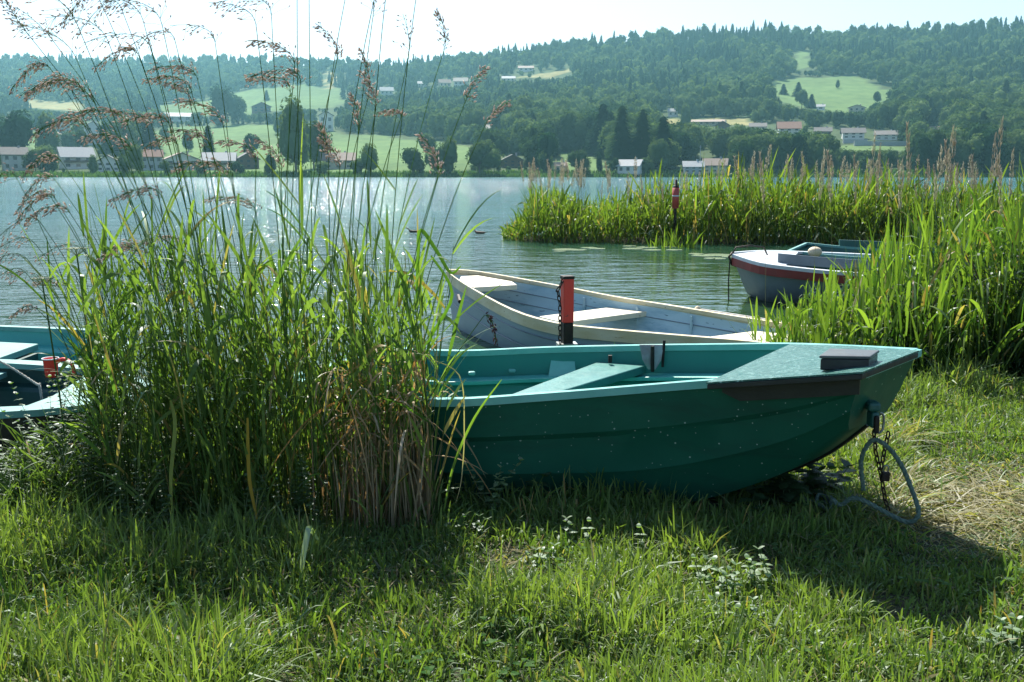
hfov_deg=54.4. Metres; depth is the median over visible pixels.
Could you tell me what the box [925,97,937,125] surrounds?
spruce tree
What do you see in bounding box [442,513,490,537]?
mint plant
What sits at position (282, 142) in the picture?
broadleaf tree
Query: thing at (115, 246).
flowering stalk
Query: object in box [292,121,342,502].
flowering stalk
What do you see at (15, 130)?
broadleaf tree
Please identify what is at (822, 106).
house
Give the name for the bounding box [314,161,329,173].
broadleaf tree
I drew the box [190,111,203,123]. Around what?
broadleaf tree
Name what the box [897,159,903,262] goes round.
reed plume
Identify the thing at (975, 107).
broadleaf tree
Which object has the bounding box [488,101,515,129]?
broadleaf tree
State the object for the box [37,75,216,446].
flowering stalk
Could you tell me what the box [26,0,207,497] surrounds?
flowering stalk
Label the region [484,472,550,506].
leafy weed
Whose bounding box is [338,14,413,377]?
flowering stalk
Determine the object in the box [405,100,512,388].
flowering stalk
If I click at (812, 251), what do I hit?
float
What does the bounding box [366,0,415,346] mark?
flowering stalk
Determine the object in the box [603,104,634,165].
spruce tree
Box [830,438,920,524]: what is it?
mooring rope
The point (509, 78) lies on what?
house
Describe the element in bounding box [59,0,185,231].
flowering stalk
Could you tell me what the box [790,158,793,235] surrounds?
reed plume
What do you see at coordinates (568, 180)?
reed plume
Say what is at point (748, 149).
broadleaf tree
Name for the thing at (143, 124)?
spruce tree
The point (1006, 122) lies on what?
broadleaf tree
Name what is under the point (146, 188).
flowering stalk
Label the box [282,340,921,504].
rowboat
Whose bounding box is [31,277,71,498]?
flowering grass stalks
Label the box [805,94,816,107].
spruce tree
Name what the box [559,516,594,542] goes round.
mint plant
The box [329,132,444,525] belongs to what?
flowering stalk
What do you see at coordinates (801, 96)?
broadleaf tree
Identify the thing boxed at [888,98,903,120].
broadleaf tree
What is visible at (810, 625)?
mint plant
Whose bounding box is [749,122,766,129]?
house
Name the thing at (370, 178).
flowering stalk
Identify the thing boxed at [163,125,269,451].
flowering stalk
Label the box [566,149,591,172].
broadleaf tree
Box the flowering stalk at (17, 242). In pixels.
[0,234,160,505]
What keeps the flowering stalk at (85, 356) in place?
on the ground at (894, 610)
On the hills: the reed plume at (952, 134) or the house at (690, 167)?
the house at (690, 167)
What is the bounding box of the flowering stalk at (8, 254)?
[0,252,138,474]
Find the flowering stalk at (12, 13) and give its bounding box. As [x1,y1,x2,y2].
[0,0,232,420]
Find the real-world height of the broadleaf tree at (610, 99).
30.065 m
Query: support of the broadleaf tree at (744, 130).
on the hills
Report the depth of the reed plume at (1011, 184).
9.87 m
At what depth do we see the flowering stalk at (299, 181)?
4.03 m
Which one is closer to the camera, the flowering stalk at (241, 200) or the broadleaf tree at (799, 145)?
the flowering stalk at (241, 200)
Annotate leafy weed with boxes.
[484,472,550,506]
[738,471,814,510]
[795,459,857,493]
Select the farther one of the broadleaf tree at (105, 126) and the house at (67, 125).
the house at (67, 125)
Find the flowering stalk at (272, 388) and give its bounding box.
[209,2,298,511]
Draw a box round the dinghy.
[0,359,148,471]
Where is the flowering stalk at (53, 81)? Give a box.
[15,71,213,505]
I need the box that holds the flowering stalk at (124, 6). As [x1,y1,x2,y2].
[75,0,219,430]
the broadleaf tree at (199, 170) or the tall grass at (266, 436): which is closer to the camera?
the tall grass at (266, 436)
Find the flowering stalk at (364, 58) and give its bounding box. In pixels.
[309,48,378,362]
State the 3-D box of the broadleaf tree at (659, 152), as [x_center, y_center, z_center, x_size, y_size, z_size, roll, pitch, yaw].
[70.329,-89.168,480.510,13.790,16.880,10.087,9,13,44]
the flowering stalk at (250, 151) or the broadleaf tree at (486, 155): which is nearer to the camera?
the flowering stalk at (250, 151)
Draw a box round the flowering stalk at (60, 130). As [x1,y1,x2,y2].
[29,113,224,482]
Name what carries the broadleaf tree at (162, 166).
on the hills
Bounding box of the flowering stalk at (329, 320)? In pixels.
[317,1,373,522]
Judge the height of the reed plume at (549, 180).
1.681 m
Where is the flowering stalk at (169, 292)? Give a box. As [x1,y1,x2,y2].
[140,280,213,384]
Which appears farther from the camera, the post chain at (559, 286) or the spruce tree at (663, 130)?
the spruce tree at (663, 130)
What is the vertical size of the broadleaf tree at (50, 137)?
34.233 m
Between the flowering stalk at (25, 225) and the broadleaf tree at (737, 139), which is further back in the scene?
the broadleaf tree at (737, 139)
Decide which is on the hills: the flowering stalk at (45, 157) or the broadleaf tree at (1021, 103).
the broadleaf tree at (1021, 103)
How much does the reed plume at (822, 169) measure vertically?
1.804 m
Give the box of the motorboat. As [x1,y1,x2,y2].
[728,245,909,304]
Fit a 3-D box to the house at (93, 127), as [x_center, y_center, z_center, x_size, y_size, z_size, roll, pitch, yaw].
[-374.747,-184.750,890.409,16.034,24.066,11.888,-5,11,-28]
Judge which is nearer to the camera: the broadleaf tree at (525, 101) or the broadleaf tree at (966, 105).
the broadleaf tree at (966, 105)
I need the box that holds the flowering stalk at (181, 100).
[172,96,268,416]
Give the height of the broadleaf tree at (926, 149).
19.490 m
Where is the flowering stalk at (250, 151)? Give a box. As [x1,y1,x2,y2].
[214,138,262,496]
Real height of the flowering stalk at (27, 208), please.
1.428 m
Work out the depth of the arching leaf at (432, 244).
4.08 m
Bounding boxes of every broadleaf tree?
[0,109,36,146]
[21,150,42,170]
[34,110,59,148]
[59,131,75,146]
[73,129,87,146]
[87,154,98,171]
[97,120,123,154]
[107,120,122,154]
[117,119,141,146]
[117,154,129,172]
[120,119,138,143]
[127,144,143,170]
[151,108,168,120]
[159,160,170,172]
[181,129,193,151]
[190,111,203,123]
[195,163,207,172]
[208,84,239,125]
[230,161,244,172]
[233,96,246,123]
[242,133,260,153]
[264,153,276,173]
[273,117,281,131]
[275,93,311,171]
[303,119,333,168]
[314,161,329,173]
[349,158,363,172]
[358,142,378,172]
[400,147,425,173]
[424,150,437,172]
[434,135,457,173]
[461,107,486,128]
[462,103,484,123]
[465,141,504,171]
[476,126,509,156]
[481,139,495,170]
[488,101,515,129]
[504,110,526,126]
[511,118,526,153]
[512,94,534,110]
[515,118,534,126]
[515,121,542,138]
[516,125,543,147]
[519,131,558,168]
[528,111,550,120]
[531,102,545,110]
[535,132,557,169]
[536,99,548,109]
[539,122,557,152]
[542,117,561,149]
[543,120,559,137]
[556,96,572,110]
[557,109,590,152]
[557,110,573,151]
[566,119,595,151]
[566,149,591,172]
[581,110,613,132]
[595,97,610,109]
[596,151,602,171]
[597,120,635,150]
[604,131,614,157]
[605,94,615,105]
[606,102,630,113]
[608,157,618,171]
[610,128,635,145]
[623,94,635,105]
[627,112,636,126]
[640,104,662,122]
[641,157,654,173]
[647,138,671,169]
[648,122,676,138]
[650,137,681,157]
[668,130,682,159]
[672,125,700,154]
[672,132,695,162]
[673,134,692,162]
[674,122,684,128]
[675,122,697,154]
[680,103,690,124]
[687,121,705,157]
[707,128,734,157]
[726,126,758,154]
[726,134,750,154]
[726,153,744,171]
[729,125,741,135]
[729,139,755,170]
[748,128,775,136]
[748,135,773,169]
[756,128,774,137]
[760,130,782,164]
[771,131,792,168]
[782,133,807,169]
[790,130,817,169]
[795,89,808,108]
[805,135,827,168]
[817,134,832,150]
[827,136,840,152]
[873,92,881,101]
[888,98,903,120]
[891,100,931,129]
[905,121,935,142]
[905,128,927,168]
[911,134,939,172]
[926,129,947,168]
[927,86,940,95]
[936,111,970,130]
[938,97,967,125]
[940,87,957,101]
[942,132,959,167]
[943,120,975,131]
[947,139,972,166]
[953,105,966,114]
[954,87,971,101]
[954,126,972,134]
[954,128,966,136]
[962,103,971,111]
[962,122,1003,167]
[964,133,984,168]
[966,111,991,123]
[967,102,981,113]
[974,92,1001,101]
[975,127,1009,172]
[981,107,991,116]
[994,100,1013,107]
[997,127,1012,163]
[999,116,1013,129]
[1005,128,1023,168]
[1008,109,1023,124]
[1014,97,1023,105]
[1015,136,1023,168]
[1016,96,1023,108]
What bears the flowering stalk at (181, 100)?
on the ground at (894, 610)
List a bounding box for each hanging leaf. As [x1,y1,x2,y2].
[169,400,176,511]
[246,418,257,521]
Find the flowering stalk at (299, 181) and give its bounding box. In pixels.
[252,11,306,496]
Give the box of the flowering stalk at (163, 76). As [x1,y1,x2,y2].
[141,73,247,415]
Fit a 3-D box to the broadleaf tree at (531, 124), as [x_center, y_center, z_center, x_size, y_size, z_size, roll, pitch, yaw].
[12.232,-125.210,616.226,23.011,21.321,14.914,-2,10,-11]
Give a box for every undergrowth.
[0,388,131,518]
[31,301,310,528]
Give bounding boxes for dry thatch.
[1,385,1023,681]
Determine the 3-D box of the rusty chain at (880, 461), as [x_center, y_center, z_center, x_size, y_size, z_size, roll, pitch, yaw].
[1.618,0.546,4.340,0.109,0.486,0.042,2,10,13]
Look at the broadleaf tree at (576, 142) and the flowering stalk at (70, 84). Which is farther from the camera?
the broadleaf tree at (576, 142)
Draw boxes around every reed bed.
[724,154,1023,375]
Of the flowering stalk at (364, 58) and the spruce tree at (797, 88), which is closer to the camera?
the flowering stalk at (364, 58)
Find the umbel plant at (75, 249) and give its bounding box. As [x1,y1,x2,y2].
[63,247,103,481]
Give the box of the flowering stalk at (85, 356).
[0,268,154,513]
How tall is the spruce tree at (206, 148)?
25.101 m
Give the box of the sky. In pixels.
[0,0,1023,65]
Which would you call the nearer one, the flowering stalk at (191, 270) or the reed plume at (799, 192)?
the flowering stalk at (191, 270)
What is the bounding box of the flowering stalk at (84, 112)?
[67,106,210,474]
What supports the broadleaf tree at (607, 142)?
on the hills
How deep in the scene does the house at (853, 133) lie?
673.19 m
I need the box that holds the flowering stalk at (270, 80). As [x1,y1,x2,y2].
[245,72,293,410]
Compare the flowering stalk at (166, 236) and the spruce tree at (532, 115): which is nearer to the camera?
the flowering stalk at (166, 236)
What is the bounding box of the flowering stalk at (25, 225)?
[0,212,168,510]
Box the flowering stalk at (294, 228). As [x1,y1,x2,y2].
[269,4,325,493]
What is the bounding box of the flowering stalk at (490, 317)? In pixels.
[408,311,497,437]
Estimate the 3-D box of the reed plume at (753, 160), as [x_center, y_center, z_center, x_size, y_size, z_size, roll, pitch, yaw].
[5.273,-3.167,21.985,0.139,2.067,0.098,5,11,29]
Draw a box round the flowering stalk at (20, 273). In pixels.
[5,269,118,408]
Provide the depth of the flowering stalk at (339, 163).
4.09 m
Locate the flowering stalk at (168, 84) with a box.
[160,81,283,444]
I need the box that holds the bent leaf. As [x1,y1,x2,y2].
[299,526,318,576]
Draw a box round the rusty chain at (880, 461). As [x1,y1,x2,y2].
[872,412,890,511]
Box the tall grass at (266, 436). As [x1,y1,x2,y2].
[0,165,503,534]
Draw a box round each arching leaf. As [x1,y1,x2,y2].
[415,228,460,297]
[426,255,453,356]
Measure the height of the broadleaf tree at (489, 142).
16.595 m
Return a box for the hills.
[0,37,1022,176]
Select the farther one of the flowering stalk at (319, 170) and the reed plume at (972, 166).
the reed plume at (972, 166)
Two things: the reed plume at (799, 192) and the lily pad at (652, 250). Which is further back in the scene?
the reed plume at (799, 192)
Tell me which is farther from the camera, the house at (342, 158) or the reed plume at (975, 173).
the house at (342, 158)
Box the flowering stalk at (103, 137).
[76,125,223,474]
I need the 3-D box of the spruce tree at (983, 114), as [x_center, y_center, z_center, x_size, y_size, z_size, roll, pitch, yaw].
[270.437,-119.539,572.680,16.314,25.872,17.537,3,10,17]
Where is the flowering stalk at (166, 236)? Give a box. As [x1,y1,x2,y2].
[141,230,232,374]
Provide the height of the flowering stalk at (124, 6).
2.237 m
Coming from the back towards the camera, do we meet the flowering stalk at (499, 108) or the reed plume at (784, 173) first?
the reed plume at (784, 173)
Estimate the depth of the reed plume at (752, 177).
22.42 m
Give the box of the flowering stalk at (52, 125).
[30,111,201,499]
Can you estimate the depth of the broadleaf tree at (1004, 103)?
688.49 m
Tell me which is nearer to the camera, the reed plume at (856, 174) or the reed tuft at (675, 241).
the reed tuft at (675, 241)
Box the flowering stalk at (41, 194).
[13,186,180,518]
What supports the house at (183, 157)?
on the hills
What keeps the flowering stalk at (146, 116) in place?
on the ground at (894, 610)
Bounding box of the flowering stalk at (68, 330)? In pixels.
[0,162,123,491]
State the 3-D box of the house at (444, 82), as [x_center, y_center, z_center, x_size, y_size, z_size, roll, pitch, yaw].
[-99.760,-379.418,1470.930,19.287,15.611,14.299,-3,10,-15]
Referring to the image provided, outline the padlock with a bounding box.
[881,465,889,480]
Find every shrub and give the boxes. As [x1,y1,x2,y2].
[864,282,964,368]
[936,240,1023,372]
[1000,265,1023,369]
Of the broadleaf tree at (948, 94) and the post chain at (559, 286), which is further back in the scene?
the broadleaf tree at (948, 94)
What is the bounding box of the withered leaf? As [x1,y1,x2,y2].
[428,358,464,500]
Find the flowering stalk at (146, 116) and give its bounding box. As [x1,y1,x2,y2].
[121,108,217,382]
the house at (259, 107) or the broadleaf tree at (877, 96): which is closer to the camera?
the broadleaf tree at (877, 96)
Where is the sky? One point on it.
(476, 26)
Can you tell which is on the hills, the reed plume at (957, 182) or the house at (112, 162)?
the house at (112, 162)
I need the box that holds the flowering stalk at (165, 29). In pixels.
[127,27,245,442]
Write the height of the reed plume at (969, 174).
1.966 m
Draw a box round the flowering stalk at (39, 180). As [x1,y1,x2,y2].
[22,172,179,385]
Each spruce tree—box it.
[135,113,146,146]
[138,122,165,154]
[198,125,216,161]
[263,90,270,99]
[489,135,498,153]
[523,126,535,165]
[530,113,537,121]
[584,103,612,153]
[594,123,605,158]
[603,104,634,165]
[627,109,653,158]
[648,115,680,168]
[738,81,744,91]
[778,84,787,93]
[791,82,801,95]
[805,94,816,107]
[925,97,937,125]
[978,111,988,123]
[1001,79,1010,93]
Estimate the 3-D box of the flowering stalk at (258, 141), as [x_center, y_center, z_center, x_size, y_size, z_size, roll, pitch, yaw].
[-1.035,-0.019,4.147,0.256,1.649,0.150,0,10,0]
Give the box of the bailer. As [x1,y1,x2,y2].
[41,356,75,377]
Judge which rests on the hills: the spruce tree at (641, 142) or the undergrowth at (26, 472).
the spruce tree at (641, 142)
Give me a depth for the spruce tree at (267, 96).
1558.15 m
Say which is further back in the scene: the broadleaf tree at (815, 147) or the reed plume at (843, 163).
the broadleaf tree at (815, 147)
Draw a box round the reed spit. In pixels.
[496,146,1023,244]
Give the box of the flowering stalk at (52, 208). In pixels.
[24,201,189,510]
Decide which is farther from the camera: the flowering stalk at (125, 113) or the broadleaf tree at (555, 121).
the broadleaf tree at (555, 121)
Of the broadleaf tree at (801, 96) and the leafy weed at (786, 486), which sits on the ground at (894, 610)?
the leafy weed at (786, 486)
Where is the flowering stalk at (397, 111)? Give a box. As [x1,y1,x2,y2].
[329,109,406,491]
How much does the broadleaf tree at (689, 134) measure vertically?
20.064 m
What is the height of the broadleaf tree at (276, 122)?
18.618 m
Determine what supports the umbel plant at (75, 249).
on the ground at (894, 610)
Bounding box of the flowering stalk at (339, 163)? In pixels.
[316,137,343,505]
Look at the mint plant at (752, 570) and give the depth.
3.62 m
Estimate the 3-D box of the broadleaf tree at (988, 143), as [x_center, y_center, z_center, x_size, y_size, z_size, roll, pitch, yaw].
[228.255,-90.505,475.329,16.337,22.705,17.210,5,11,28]
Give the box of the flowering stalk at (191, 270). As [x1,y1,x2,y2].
[97,0,232,511]
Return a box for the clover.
[0,408,1023,681]
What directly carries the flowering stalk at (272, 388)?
on the ground at (894, 610)
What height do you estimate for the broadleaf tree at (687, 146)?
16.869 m
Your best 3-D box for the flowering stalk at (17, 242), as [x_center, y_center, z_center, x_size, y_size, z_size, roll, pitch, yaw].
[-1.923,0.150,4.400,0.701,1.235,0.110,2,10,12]
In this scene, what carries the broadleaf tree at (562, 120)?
on the hills
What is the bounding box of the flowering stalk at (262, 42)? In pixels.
[245,32,299,504]
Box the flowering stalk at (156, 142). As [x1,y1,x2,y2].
[141,131,215,437]
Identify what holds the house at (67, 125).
on the hills
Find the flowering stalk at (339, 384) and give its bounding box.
[333,0,387,512]
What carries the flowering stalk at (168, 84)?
on the ground at (894, 610)
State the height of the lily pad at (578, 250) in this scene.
0.024 m
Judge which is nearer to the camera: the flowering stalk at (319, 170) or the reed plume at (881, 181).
the flowering stalk at (319, 170)
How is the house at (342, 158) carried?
on the hills
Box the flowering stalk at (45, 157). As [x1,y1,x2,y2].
[19,151,183,436]
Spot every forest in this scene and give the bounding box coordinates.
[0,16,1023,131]
[0,73,1023,171]
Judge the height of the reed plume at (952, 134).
2.043 m
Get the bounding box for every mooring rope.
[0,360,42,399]
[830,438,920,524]
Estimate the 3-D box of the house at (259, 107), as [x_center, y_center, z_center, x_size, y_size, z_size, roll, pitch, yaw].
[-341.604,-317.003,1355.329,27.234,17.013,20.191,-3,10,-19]
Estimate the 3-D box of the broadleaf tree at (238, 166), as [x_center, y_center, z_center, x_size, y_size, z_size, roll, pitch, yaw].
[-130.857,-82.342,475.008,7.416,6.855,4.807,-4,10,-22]
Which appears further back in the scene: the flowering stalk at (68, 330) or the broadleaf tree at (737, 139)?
the broadleaf tree at (737, 139)
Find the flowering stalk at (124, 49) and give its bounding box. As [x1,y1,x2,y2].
[91,42,242,516]
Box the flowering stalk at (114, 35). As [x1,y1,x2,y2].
[76,20,239,508]
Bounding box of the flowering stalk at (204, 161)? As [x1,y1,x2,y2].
[171,155,265,422]
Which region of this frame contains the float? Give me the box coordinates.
[808,247,821,256]
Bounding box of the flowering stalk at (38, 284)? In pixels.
[31,279,80,337]
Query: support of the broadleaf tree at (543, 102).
on the hills
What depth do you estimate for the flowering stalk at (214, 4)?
4.36 m
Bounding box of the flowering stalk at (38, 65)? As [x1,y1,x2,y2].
[7,56,224,483]
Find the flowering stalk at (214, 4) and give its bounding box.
[210,0,297,433]
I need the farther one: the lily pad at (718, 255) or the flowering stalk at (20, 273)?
the lily pad at (718, 255)
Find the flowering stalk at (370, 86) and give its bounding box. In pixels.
[324,70,380,438]
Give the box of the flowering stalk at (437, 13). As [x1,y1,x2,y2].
[368,7,452,346]
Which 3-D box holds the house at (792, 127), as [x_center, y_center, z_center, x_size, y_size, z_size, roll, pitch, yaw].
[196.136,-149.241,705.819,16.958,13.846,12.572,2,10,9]
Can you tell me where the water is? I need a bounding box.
[0,177,1023,433]
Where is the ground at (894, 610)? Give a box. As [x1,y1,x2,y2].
[2,234,1023,681]
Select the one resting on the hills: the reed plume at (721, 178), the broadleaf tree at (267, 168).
the broadleaf tree at (267, 168)
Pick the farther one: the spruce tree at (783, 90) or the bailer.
the spruce tree at (783, 90)
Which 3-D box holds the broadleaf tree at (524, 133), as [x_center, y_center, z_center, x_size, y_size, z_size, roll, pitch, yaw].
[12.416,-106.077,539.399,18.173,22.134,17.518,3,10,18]
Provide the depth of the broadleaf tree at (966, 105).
664.06 m
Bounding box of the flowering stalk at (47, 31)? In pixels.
[10,18,199,503]
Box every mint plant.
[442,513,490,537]
[458,457,523,513]
[518,542,559,566]
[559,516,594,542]
[636,523,693,552]
[688,554,742,597]
[704,592,761,625]
[710,546,777,588]
[783,624,828,656]
[975,612,1022,649]
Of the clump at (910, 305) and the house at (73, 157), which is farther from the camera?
the house at (73, 157)
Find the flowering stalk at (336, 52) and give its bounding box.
[289,21,343,424]
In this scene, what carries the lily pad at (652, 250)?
on the water
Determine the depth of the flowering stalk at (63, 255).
4.51 m
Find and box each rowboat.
[0,325,135,371]
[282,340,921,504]
[446,269,835,347]
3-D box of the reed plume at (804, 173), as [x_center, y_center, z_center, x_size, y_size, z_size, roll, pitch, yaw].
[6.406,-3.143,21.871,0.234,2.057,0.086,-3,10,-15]
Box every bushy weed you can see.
[0,403,100,496]
[0,440,85,499]
[2,400,176,512]
[8,366,119,490]
[100,444,206,535]
[243,454,342,526]
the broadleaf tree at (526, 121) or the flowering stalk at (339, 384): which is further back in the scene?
the broadleaf tree at (526, 121)
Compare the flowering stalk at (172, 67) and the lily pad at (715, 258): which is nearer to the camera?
the flowering stalk at (172, 67)
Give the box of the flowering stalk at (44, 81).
[23,71,168,424]
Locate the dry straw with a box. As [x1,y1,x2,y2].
[267,335,497,532]
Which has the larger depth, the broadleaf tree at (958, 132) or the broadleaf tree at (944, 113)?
the broadleaf tree at (944, 113)
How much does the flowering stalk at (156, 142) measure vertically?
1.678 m
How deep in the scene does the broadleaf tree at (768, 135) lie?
502.66 m
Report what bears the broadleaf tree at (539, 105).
on the hills
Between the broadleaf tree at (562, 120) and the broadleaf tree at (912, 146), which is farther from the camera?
the broadleaf tree at (562, 120)
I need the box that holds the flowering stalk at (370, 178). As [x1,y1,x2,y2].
[360,0,385,397]
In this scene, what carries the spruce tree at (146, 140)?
on the hills
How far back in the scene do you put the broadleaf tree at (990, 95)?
740.69 m
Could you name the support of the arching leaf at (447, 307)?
attached to the tall grass at (266, 436)
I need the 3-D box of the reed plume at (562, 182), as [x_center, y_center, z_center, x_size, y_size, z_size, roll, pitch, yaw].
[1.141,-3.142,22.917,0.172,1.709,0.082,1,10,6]
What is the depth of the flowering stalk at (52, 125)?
4.04 m
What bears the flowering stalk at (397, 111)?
on the ground at (894, 610)
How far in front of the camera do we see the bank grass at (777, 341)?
6.32 m
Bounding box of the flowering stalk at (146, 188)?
[106,184,244,511]
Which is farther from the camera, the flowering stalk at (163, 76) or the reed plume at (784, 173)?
the reed plume at (784, 173)
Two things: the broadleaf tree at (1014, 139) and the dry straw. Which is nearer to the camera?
the dry straw
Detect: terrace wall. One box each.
[843,139,866,142]
[854,141,906,145]
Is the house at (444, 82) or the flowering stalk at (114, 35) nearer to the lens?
the flowering stalk at (114, 35)
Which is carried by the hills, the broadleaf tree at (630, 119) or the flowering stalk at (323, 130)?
the broadleaf tree at (630, 119)
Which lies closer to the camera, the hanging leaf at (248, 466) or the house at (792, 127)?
the hanging leaf at (248, 466)
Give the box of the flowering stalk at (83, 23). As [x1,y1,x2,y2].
[38,3,221,511]
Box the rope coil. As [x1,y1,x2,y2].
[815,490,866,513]
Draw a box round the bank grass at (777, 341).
[614,331,828,343]
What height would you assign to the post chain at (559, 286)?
0.427 m
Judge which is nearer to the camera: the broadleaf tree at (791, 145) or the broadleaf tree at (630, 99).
the broadleaf tree at (791, 145)
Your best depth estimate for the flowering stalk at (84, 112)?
4.22 m
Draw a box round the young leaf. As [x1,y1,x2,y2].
[443,379,501,511]
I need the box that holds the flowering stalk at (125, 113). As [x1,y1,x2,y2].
[106,109,190,496]
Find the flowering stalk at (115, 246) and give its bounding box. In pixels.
[101,239,216,468]
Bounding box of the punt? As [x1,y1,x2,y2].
[787,240,953,272]
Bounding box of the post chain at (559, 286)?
[556,277,563,344]
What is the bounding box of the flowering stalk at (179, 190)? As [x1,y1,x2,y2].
[12,7,242,372]
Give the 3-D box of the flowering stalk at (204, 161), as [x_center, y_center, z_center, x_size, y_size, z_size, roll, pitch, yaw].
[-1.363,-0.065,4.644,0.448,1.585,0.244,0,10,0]
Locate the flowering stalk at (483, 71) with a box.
[347,65,490,488]
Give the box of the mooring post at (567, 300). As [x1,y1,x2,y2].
[556,275,577,345]
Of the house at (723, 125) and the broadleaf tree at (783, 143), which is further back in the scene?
the house at (723, 125)
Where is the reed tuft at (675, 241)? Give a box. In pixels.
[636,223,706,248]
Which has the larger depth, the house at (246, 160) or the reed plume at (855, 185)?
the house at (246, 160)
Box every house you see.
[0,146,28,170]
[55,120,69,132]
[56,146,95,168]
[82,121,101,144]
[97,153,120,171]
[142,148,163,170]
[161,151,200,169]
[164,112,191,121]
[201,151,237,169]
[236,152,260,168]
[251,102,271,113]
[318,111,333,130]
[320,151,355,168]
[379,87,393,95]
[417,81,426,86]
[437,79,451,87]
[453,77,468,86]
[501,75,515,80]
[501,153,524,167]
[518,66,533,71]
[554,160,567,169]
[616,158,643,174]
[668,107,677,116]
[681,159,704,174]
[691,118,724,125]
[702,156,728,175]
[714,120,730,129]
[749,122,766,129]
[776,121,801,133]
[814,126,832,134]
[816,103,825,109]
[840,126,866,138]
[847,104,866,111]
[874,129,898,139]
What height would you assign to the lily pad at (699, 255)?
0.024 m
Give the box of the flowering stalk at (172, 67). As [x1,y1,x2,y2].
[146,58,251,449]
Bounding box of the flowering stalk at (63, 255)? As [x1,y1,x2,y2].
[33,237,171,376]
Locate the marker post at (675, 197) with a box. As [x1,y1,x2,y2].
[672,180,678,239]
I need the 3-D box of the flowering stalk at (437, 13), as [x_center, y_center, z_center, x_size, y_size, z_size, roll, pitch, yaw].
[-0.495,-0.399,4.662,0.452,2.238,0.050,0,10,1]
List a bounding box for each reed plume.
[520,162,526,225]
[529,157,534,225]
[531,159,534,205]
[533,162,538,238]
[545,169,551,224]
[558,168,564,219]
[565,160,570,221]
[575,159,577,180]
[579,168,582,242]
[634,157,636,177]
[685,172,687,231]
[711,159,720,243]
[716,160,725,234]
[733,155,741,220]
[745,151,755,244]
[751,162,754,193]
[758,145,771,236]
[759,152,765,297]
[779,155,788,240]
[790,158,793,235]
[795,163,803,243]
[801,151,806,229]
[813,150,824,275]
[814,159,817,242]
[826,149,832,234]
[830,155,833,237]
[833,156,845,239]
[849,160,858,207]
[853,156,856,296]
[864,133,875,248]
[865,159,869,181]
[874,143,880,227]
[879,164,882,227]
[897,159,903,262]
[906,121,911,180]
[924,167,927,194]
[927,146,942,267]
[927,159,929,181]
[937,155,946,195]
[941,124,954,230]
[944,139,950,205]
[945,127,956,251]
[956,162,959,206]
[959,162,963,183]
[968,155,970,177]
[971,154,974,200]
[973,162,976,186]
[987,131,996,225]
[992,115,1003,221]
[998,165,1003,212]
[1009,149,1014,209]
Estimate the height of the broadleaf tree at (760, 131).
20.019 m
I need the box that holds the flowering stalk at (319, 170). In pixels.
[288,1,344,446]
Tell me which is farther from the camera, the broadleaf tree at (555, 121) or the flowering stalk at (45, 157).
the broadleaf tree at (555, 121)
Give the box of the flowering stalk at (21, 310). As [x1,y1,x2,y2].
[8,304,166,511]
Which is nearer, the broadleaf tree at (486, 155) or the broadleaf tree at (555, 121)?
the broadleaf tree at (486, 155)
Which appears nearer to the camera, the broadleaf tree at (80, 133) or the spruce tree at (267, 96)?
the broadleaf tree at (80, 133)
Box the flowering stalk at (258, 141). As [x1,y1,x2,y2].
[245,135,288,478]
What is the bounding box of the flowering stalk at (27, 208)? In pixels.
[16,190,170,506]
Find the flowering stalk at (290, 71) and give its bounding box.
[243,65,311,472]
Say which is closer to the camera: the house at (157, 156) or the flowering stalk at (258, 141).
the flowering stalk at (258, 141)
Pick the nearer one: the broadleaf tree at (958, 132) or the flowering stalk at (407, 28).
the flowering stalk at (407, 28)
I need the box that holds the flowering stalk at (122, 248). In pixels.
[96,239,212,380]
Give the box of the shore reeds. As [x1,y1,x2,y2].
[0,167,1023,176]
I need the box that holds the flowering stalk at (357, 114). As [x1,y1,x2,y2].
[345,92,370,478]
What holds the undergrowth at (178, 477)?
on the ground at (894, 610)
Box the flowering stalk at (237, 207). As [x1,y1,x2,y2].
[168,24,262,347]
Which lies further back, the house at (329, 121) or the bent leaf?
the house at (329, 121)
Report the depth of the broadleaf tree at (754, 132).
521.86 m
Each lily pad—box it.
[552,248,571,250]
[570,249,586,250]
[622,248,642,249]
[643,249,661,250]
[666,249,682,250]
[691,254,714,256]
[704,257,725,259]
[707,254,731,256]
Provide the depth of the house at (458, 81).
1446.71 m
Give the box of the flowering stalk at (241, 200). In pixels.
[204,193,277,413]
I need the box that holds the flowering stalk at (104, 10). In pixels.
[73,0,233,447]
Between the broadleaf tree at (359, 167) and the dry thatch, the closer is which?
the dry thatch
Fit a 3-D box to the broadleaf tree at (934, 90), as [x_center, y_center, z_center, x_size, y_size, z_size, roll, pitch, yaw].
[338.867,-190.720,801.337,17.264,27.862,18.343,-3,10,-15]

